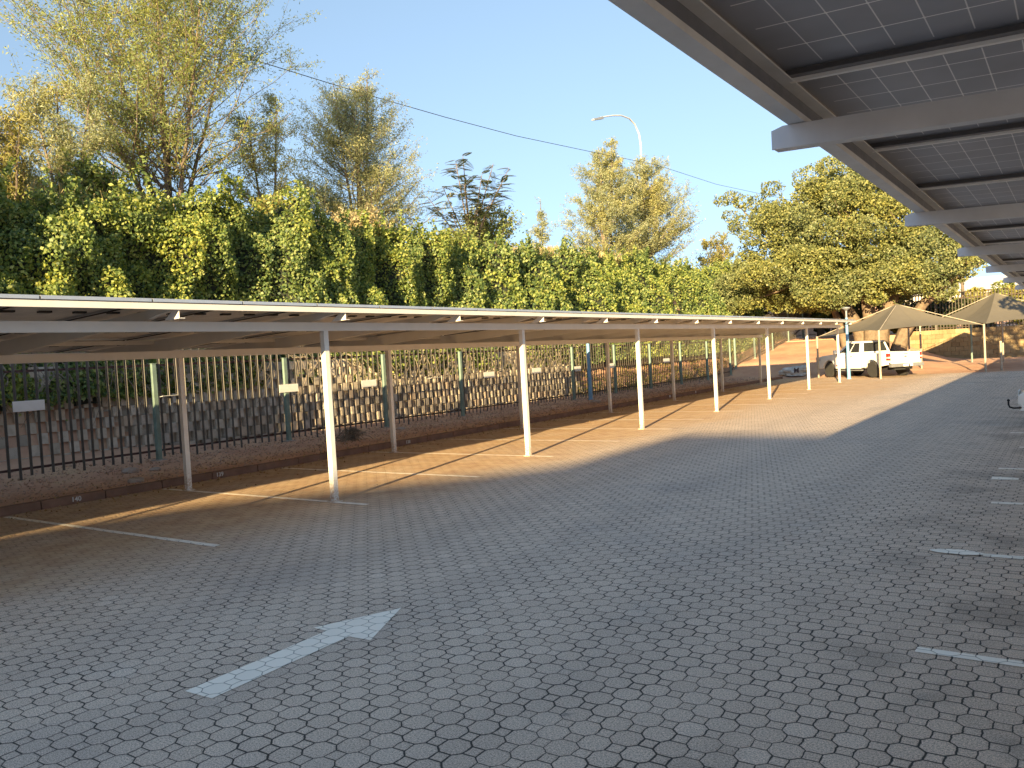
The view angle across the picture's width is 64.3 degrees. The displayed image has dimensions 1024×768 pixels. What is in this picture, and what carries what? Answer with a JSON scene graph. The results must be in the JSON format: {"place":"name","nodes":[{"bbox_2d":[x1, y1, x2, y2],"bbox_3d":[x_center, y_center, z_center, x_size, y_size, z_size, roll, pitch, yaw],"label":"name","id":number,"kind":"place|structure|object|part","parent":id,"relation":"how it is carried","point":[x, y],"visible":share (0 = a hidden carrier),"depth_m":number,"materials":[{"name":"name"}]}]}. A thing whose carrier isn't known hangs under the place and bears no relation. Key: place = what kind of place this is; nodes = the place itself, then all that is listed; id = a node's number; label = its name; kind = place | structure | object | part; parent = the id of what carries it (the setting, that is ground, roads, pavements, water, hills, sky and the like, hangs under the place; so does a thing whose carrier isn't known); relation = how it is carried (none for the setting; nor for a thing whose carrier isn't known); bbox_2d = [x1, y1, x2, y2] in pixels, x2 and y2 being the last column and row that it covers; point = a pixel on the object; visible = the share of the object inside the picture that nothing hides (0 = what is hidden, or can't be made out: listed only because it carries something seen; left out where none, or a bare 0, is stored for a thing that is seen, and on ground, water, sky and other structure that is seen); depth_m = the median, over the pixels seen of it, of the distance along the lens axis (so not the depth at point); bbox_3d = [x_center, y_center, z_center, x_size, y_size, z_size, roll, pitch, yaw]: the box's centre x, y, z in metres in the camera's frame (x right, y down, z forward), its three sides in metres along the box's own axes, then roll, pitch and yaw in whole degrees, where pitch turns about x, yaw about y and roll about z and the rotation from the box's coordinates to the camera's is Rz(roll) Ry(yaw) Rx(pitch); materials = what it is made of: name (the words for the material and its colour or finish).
{"place":"outdoors","nodes":[
{"label":"outdoors","id":0,"kind":"place"},
{"bbox_2d":[80,0,787,199],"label":"overhead cable","id":1,"kind":"object","parent":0,"point":[446,117],"visible":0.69,"depth_m":40.09,"materials":[{"name":"black metal"}]},
{"bbox_2d":[0,0,1003,303],"label":"sky","id":2,"kind":"structure","parent":0,"point":[541,70],"materials":[{"name":"blue"}]},
{"bbox_2d":[0,371,1023,767],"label":"paving","id":3,"kind":"structure","parent":0,"point":[752,577],"depth_m":6.41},
{"bbox_2d":[3,516,217,546],"bbox_3d":[-5.337,1.868,10.481,5.050,0.001,0.097,-2,2,35],"label":"parking line","id":4,"kind":"object","parent":3,"relation":"on","point":[148,536],"visible":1,"depth_m":10.16,"materials":[{"name":"paint"}]},
{"bbox_2d":[165,488,366,504],"bbox_3d":[-3.981,1.725,12.588,4.870,0.001,0.097,-2,2,35],"label":"parking line","id":5,"kind":"object","parent":3,"relation":"on","point":[270,496],"visible":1,"depth_m":12.31,"materials":[{"name":"paint"}]},
{"bbox_2d":[186,608,400,697],"bbox_3d":[-1.364,1.791,5.584,0.590,0.001,1.810,-2,2,35],"label":"direction arrow","id":6,"kind":"object","parent":3,"relation":"on","point":[368,627],"visible":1,"depth_m":5.49,"materials":[{"name":"paint"}]},
{"bbox_2d":[285,468,479,476],"bbox_3d":[-2.543,1.579,14.638,4.890,0.001,0.096,-2,2,35],"label":"parking line","id":7,"kind":"object","parent":3,"relation":"on","point":[387,472],"visible":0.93,"depth_m":14.40,"materials":[{"name":"paint"}]},
{"bbox_2d":[0,379,789,535],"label":"leaf litter","id":8,"kind":"object","parent":3,"relation":"on","point":[358,445],"visible":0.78,"depth_m":19.07,"materials":[{"name":"brown plant"}]},
{"bbox_2d":[0,294,855,501],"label":"solar carport","id":9,"kind":"object","parent":3,"relation":"on","point":[107,328],"visible":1,"depth_m":13.59,"materials":[{"name":"white paint"}]},
{"bbox_2d":[387,452,552,456],"bbox_3d":[-1.171,1.435,16.733,4.750,0.001,0.096,-2,2,35],"label":"parking line","id":10,"kind":"object","parent":3,"relation":"on","point":[469,454],"visible":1,"depth_m":16.46,"materials":[{"name":"paint"}]},
{"bbox_2d":[464,439,587,440],"bbox_3d":[0.299,1.288,18.760,4.850,0.001,0.097,-2,2,35],"label":"parking line","id":11,"kind":"object","parent":3,"relation":"on","point":[502,439],"visible":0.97,"depth_m":18.75,"materials":[{"name":"paint"}]},
{"bbox_2d":[605,419,660,419],"bbox_3d":[3.117,0.999,22.900,4.750,0.001,0.096,-2,2,35],"label":"parking line","id":12,"kind":"object","parent":3,"relation":"on","point":[632,419],"visible":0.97,"depth_m":22.77,"materials":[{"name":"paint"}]},
{"bbox_2d":[593,411,706,412],"bbox_3d":[4.628,0.850,24.898,4.950,0.001,0.097,-2,2,35],"label":"parking line","id":13,"kind":"object","parent":3,"relation":"on","point":[683,411],"visible":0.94,"depth_m":24.46,"materials":[{"name":"paint"}]},
{"bbox_2d":[608,0,1023,289],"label":"solar canopy","id":14,"kind":"object","parent":3,"relation":"on","point":[916,107],"visible":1,"depth_m":2.60,"materials":[{"name":"metal"}]},
{"bbox_2d":[841,307,851,378],"bbox_3d":[16.042,-1.940,38.974,0.400,3.500,0.394,-2,2,35],"label":"lamp post","id":15,"kind":"object","parent":3,"relation":"on","point":[847,351],"visible":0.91,"depth_m":38.93,"materials":[{"name":"white metal"}]},
{"bbox_2d":[819,340,923,377],"bbox_3d":[17.662,-1.271,40.410,2.240,1.786,5.628,-4,2,-15],"label":"pickup truck","id":16,"kind":"object","parent":3,"relation":"on","point":[864,355],"visible":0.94,"depth_m":39.72,"materials":[{"name":"white paint"}]},
{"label":"window","id":17,"kind":"part","parent":16,"relation":"part of","materials":[{"name":"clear glass"}]},
{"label":"window","id":18,"kind":"part","parent":16,"relation":"part of","materials":[{"name":"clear glass"}]},
{"bbox_3d":[17.755,-1.828,39.928,1.341,0.438,0.136,-4,2,-15],"label":"rear window","id":19,"kind":"part","parent":16,"relation":"part of","materials":[{"name":"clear glass"}]},
{"bbox_2d":[816,304,986,378],"bbox_3d":[18.906,-2.164,40.109,5.363,3.550,5.474,-4,2,-10],"label":"shade net","id":20,"kind":"object","parent":3,"relation":"on","point":[896,316],"visible":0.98,"depth_m":38.99,"materials":[{"name":"beige fabric"}]},
{"bbox_2d":[928,549,988,554],"bbox_3d":[3.836,1.443,7.013,0.460,0.001,0.183,-2,2,35],"label":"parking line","id":21,"kind":"object","parent":3,"relation":"on","point":[961,552],"visible":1,"depth_m":7.01,"materials":[{"name":"white paint"}]},
{"bbox_2d":[915,647,1023,666],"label":"parking line","id":22,"kind":"object","parent":3,"relation":"on","point":[972,657],"visible":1,"depth_m":4.74,"materials":[{"name":"paint"}]},
{"bbox_2d":[983,554,1023,558],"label":"parking line","id":23,"kind":"object","parent":3,"relation":"on","point":[1005,556],"visible":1,"depth_m":6.80,"materials":[{"name":"paint"}]},
{"bbox_2d":[991,477,1018,479],"bbox_3d":[6.290,1.202,10.401,0.300,0.001,0.239,-2,2,35],"label":"paint smear","id":24,"kind":"object","parent":3,"relation":"on","point":[1005,478],"visible":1,"depth_m":10.38},
{"bbox_2d":[991,502,1023,504],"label":"parking line","id":25,"kind":"object","parent":3,"relation":"on","point":[1007,503],"visible":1,"depth_m":8.90,"materials":[{"name":"paint"}]},
{"bbox_2d":[1007,389,1023,410],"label":"parked car","id":26,"kind":"object","parent":3,"relation":"on","point":[1020,402],"visible":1,"depth_m":15.89,"materials":[{"name":"white paint"}]},
{"bbox_2d":[0,295,1023,506],"bbox_3d":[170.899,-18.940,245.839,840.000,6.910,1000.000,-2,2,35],"label":"ground","id":27,"kind":"structure","parent":0,"point":[792,352],"depth_m":20.77,"materials":[{"name":"soil"}]},
{"bbox_2d":[0,89,44,213],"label":"reed shrub","id":28,"kind":"object","parent":27,"relation":"on","point":[13,134],"visible":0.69,"depth_m":20.32,"materials":[{"name":"plant"}]},
{"bbox_2d":[0,67,119,197],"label":"feathery tree","id":29,"kind":"object","parent":27,"relation":"on","point":[43,101],"visible":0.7,"depth_m":22.82,"materials":[{"name":"green plant"}]},
{"bbox_2d":[54,148,147,210],"bbox_3d":[-11.707,-5.390,23.276,2.496,2.494,2.472,-4,2,-32],"label":"bush","id":30,"kind":"object","parent":27,"relation":"on","point":[100,177],"visible":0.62,"depth_m":22.78,"materials":[{"name":"green plant"}]},
{"bbox_2d":[121,467,139,473],"bbox_3d":[-7.380,1.664,15.740,0.374,0.112,0.304,-2,2,35],"label":"stone","id":31,"kind":"object","parent":27,"relation":"on","point":[128,470],"visible":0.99,"depth_m":15.63,"materials":[{"name":"grey stone"}]},
{"bbox_2d":[127,477,143,482],"bbox_3d":[-6.624,1.692,14.369,0.344,0.098,0.260,-2,2,35],"label":"stone","id":32,"kind":"object","parent":27,"relation":"on","point":[135,479],"visible":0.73,"depth_m":14.28,"materials":[{"name":"grey stone"}]},
{"bbox_2d":[149,467,160,470],"bbox_3d":[-6.986,1.665,15.943,0.255,0.073,0.195,-2,2,35],"label":"stone","id":33,"kind":"object","parent":27,"relation":"on","point":[155,468],"visible":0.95,"depth_m":15.88,"materials":[{"name":"grey stone"}]},
{"bbox_2d":[0,0,325,206],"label":"feathery tree","id":34,"kind":"object","parent":27,"relation":"on","point":[182,75],"visible":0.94,"depth_m":25.39,"materials":[{"name":"green plant"}]},
{"bbox_2d":[213,87,311,207],"bbox_3d":[-9.131,-7.828,29.854,3.084,6.250,3.101,-2,2,35],"label":"feathery tree","id":35,"kind":"object","parent":27,"relation":"on","point":[253,163],"visible":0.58,"depth_m":29.80,"materials":[{"name":"green plant"}]},
{"bbox_2d":[251,191,294,217],"bbox_3d":[-8.169,-5.622,28.031,2.171,2.012,2.601,-5,2,-36],"label":"bush","id":36,"kind":"object","parent":27,"relation":"on","point":[264,205],"visible":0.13,"depth_m":27.39,"materials":[{"name":"green plant"}]},
{"bbox_2d":[0,350,582,461],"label":"retaining wall","id":37,"kind":"structure","parent":27,"relation":"on","point":[13,453],"depth_m":22.38,"materials":[{"name":"concrete"}]},
{"bbox_2d":[0,344,585,437],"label":"bare vines","id":38,"kind":"object","parent":37,"relation":"hanging from","point":[112,371],"visible":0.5,"depth_m":22.01,"materials":[{"name":"plant"}]},
{"bbox_2d":[0,343,603,420],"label":"creeper","id":39,"kind":"object","parent":37,"relation":"hanging from","point":[101,372],"visible":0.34,"depth_m":22.93,"materials":[{"name":"green plant"}]},
{"bbox_2d":[12,169,633,292],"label":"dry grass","id":40,"kind":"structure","parent":27,"relation":"on","point":[599,256],"depth_m":23.02,"materials":[{"name":"plant"}]},
{"bbox_2d":[335,426,372,441],"bbox_3d":[-3.884,1.222,19.804,1.118,0.468,0.878,-4,2,-20],"label":"brush pile","id":41,"kind":"object","parent":27,"relation":"on","point":[349,433],"visible":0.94,"depth_m":19.74,"materials":[{"name":"plant"}]},
{"bbox_2d":[325,202,394,241],"bbox_3d":[-5.643,-5.785,30.858,2.314,2.114,2.338,-4,2,-27],"label":"bush","id":42,"kind":"object","parent":27,"relation":"on","point":[353,218],"visible":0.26,"depth_m":30.42,"materials":[{"name":"green plant"}]},
{"bbox_2d":[265,65,455,241],"bbox_3d":[-6.644,-9.162,34.758,7.936,8.598,8.782,-2,2,35],"label":"feathery tree","id":43,"kind":"object","parent":27,"relation":"on","point":[349,147],"visible":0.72,"depth_m":33.96,"materials":[{"name":"green plant"}]},
{"bbox_2d":[0,338,733,480],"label":"palisade fence","id":44,"kind":"object","parent":27,"relation":"on","point":[289,433],"visible":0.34,"depth_m":20.69,"materials":[{"name":"black metal"}]},
{"bbox_2d":[12,399,44,411],"bbox_3d":[-9.203,0.415,15.530,0.008,0.200,0.580,-2,2,35],"label":"sign plate","id":45,"kind":"object","parent":44,"relation":"attached to","point":[29,405],"visible":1,"depth_m":15.52,"materials":[{"name":"white metal"}]},
{"bbox_2d":[279,383,297,392],"bbox_3d":[-5.649,0.103,20.638,0.008,0.200,0.600,-2,2,35],"label":"sign plate","id":46,"kind":"object","parent":44,"relation":"attached to","point":[288,388],"visible":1,"depth_m":20.62,"materials":[{"name":"white metal"}]},
{"bbox_2d":[361,379,376,387],"bbox_3d":[-4.028,-0.017,22.967,0.008,0.200,0.580,-2,2,35],"label":"sign plate","id":47,"kind":"object","parent":44,"relation":"attached to","point":[368,383],"visible":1,"depth_m":22.95,"materials":[{"name":"white metal"}]},
{"bbox_2d":[484,371,493,377],"bbox_3d":[-0.777,-0.313,27.640,0.008,0.200,0.600,-2,2,35],"label":"sign plate","id":48,"kind":"object","parent":44,"relation":"attached to","point":[488,374],"visible":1,"depth_m":27.61,"materials":[{"name":"white metal"}]},
{"bbox_2d":[532,368,540,373],"bbox_3d":[0.915,-0.495,30.074,0.008,0.200,0.580,-2,2,35],"label":"sign plate","id":49,"kind":"object","parent":44,"relation":"attached to","point":[536,370],"visible":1,"depth_m":30.05,"materials":[{"name":"white metal"}]},
{"bbox_2d":[574,366,580,370],"bbox_3d":[2.629,-0.610,32.535,0.008,0.200,0.500,-2,2,35],"label":"sign plate","id":50,"kind":"object","parent":44,"relation":"attached to","point":[577,368],"visible":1,"depth_m":32.51,"materials":[{"name":"white metal"}]},
{"bbox_2d":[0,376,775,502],"bbox_3d":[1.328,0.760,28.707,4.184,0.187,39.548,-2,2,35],"label":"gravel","id":51,"kind":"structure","parent":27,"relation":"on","point":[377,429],"depth_m":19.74,"materials":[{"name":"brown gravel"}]},
{"bbox_2d":[0,156,778,410],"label":"ivy hedge","id":52,"kind":"object","parent":27,"relation":"on","point":[292,251],"visible":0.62,"depth_m":24.67,"materials":[{"name":"green plant"}]},
{"bbox_2d":[0,376,782,516],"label":"kerb","id":53,"kind":"structure","parent":27,"relation":"on","point":[8,510],"depth_m":16.08,"materials":[{"name":"concrete"}]},
{"bbox_2d":[435,217,482,254],"bbox_3d":[-2.355,-6.005,35.771,2.414,2.395,2.350,-4,2,-21],"label":"bush","id":54,"kind":"object","parent":27,"relation":"on","point":[465,231],"visible":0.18,"depth_m":35.23,"materials":[{"name":"green plant"}]},
{"bbox_2d":[420,152,515,238],"bbox_3d":[-1.804,-7.791,36.996,2.098,5.071,6.522,-2,2,35],"label":"pinnate tree","id":55,"kind":"object","parent":27,"relation":"on","point":[484,214],"visible":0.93,"depth_m":36.65,"materials":[{"name":"green plant"}]},
{"bbox_2d":[459,200,526,249],"bbox_3d":[-1.119,-7.074,39.952,3.889,3.599,3.609,-3,2,-3],"label":"round shrub","id":56,"kind":"object","parent":27,"relation":"on","point":[503,224],"visible":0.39,"depth_m":39.32,"materials":[{"name":"green plant"}]},
{"bbox_2d":[528,197,555,252],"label":"feathery tree","id":57,"kind":"object","parent":27,"relation":"on","point":[538,233],"visible":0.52,"depth_m":48.27,"materials":[{"name":"green plant"}]},
{"bbox_2d":[586,344,593,399],"bbox_3d":[2.992,-0.869,31.776,0.400,3.070,0.394,-2,2,35],"label":"fence post","id":58,"kind":"object","parent":27,"relation":"on","point":[590,393],"visible":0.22,"depth_m":31.73,"materials":[{"name":"metal"}]},
{"bbox_2d":[551,136,656,256],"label":"feathery tree","id":59,"kind":"object","parent":27,"relation":"on","point":[606,171],"visible":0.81,"depth_m":54.21,"materials":[{"name":"green plant"}]},
{"bbox_2d":[591,115,644,240],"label":"street lamp","id":60,"kind":"object","parent":27,"relation":"on","point":[598,118],"visible":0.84,"depth_m":60.79,"materials":[{"name":"metal"}]},
{"bbox_2d":[572,154,705,264],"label":"feathery tree","id":61,"kind":"object","parent":27,"relation":"on","point":[655,204],"visible":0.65,"depth_m":58.64,"materials":[{"name":"green plant"}]},
{"bbox_2d":[571,331,796,395],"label":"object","id":62,"kind":"object","parent":27,"relation":"on","point":[775,337],"visible":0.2,"depth_m":42.41,"materials":[{"name":"plant"}]},
{"bbox_2d":[695,231,734,270],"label":"feathery tree","id":63,"kind":"object","parent":27,"relation":"on","point":[719,254],"visible":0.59,"depth_m":71.72,"materials":[{"name":"green plant"}]},
{"bbox_2d":[733,307,815,369],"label":"palisade fence","id":64,"kind":"object","parent":27,"relation":"on","point":[781,335],"visible":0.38,"depth_m":52.48,"materials":[{"name":"metal"}]},
{"bbox_2d":[757,293,913,335],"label":"dark tree","id":65,"kind":"object","parent":27,"relation":"on","point":[857,307],"visible":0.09,"depth_m":59.21,"materials":[{"name":"green plant"}]},
{"bbox_2d":[711,155,987,350],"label":"broadleaf tree","id":66,"kind":"object","parent":27,"relation":"on","point":[826,273],"visible":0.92,"depth_m":46.87,"materials":[{"name":"green plant"}]},
{"bbox_2d":[877,294,995,333],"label":"dark bush","id":67,"kind":"object","parent":27,"relation":"on","point":[894,330],"visible":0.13,"depth_m":52.40,"materials":[{"name":"green plant"}]},
{"bbox_2d":[898,288,1023,330],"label":"palisade fence","id":68,"kind":"object","parent":27,"relation":"on","point":[968,326],"visible":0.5,"depth_m":49.83,"materials":[{"name":"grey metal"}]},
{"bbox_2d":[910,275,1018,303],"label":"house","id":69,"kind":"structure","parent":27,"relation":"on","point":[981,282],"depth_m":72.21,"materials":[{"name":"paint"}]},
{"bbox_2d":[910,325,1023,358],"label":"retaining wall","id":70,"kind":"structure","parent":27,"relation":"on","point":[962,343],"depth_m":49.26,"materials":[{"name":"beige brick"}]},
{"bbox_2d":[954,243,986,328],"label":"tree","id":71,"kind":"object","parent":27,"relation":"on","point":[962,287],"visible":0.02,"depth_m":52.47,"materials":[{"name":"green plant"}]},
{"bbox_2d":[970,325,972,361],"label":"steel post","id":72,"kind":"object","parent":27,"relation":"on","point":[971,344],"visible":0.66,"depth_m":45.43,"materials":[{"name":"beige metal"}]},
{"bbox_2d":[919,293,1023,367],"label":"shade net","id":73,"kind":"object","parent":27,"relation":"on","point":[994,307],"visible":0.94,"depth_m":40.30,"materials":[{"name":"beige fabric"}]},
{"bbox_2d":[946,284,1023,321],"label":"bush","id":74,"kind":"object","parent":27,"relation":"on","point":[974,289],"visible":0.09,"depth_m":52.59,"materials":[{"name":"green plant"}]},
{"bbox_2d":[999,341,1002,369],"bbox_3d":[23.463,-1.318,39.104,0.110,1.500,0.107,-2,2,35],"label":"marker post","id":75,"kind":"object","parent":27,"relation":"on","point":[1001,358],"visible":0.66,"depth_m":39.07,"materials":[{"name":"white metal"}]},
{"bbox_2d":[990,280,1023,324],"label":"bush","id":76,"kind":"object","parent":27,"relation":"on","point":[1003,287],"visible":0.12,"depth_m":52.65,"materials":[{"name":"green plant"}]},
{"bbox_2d":[779,365,806,375],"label":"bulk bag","id":77,"kind":"object","parent":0,"point":[801,370],"visible":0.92,"depth_m":44.14,"materials":[{"name":"white fabric"}]}
]}

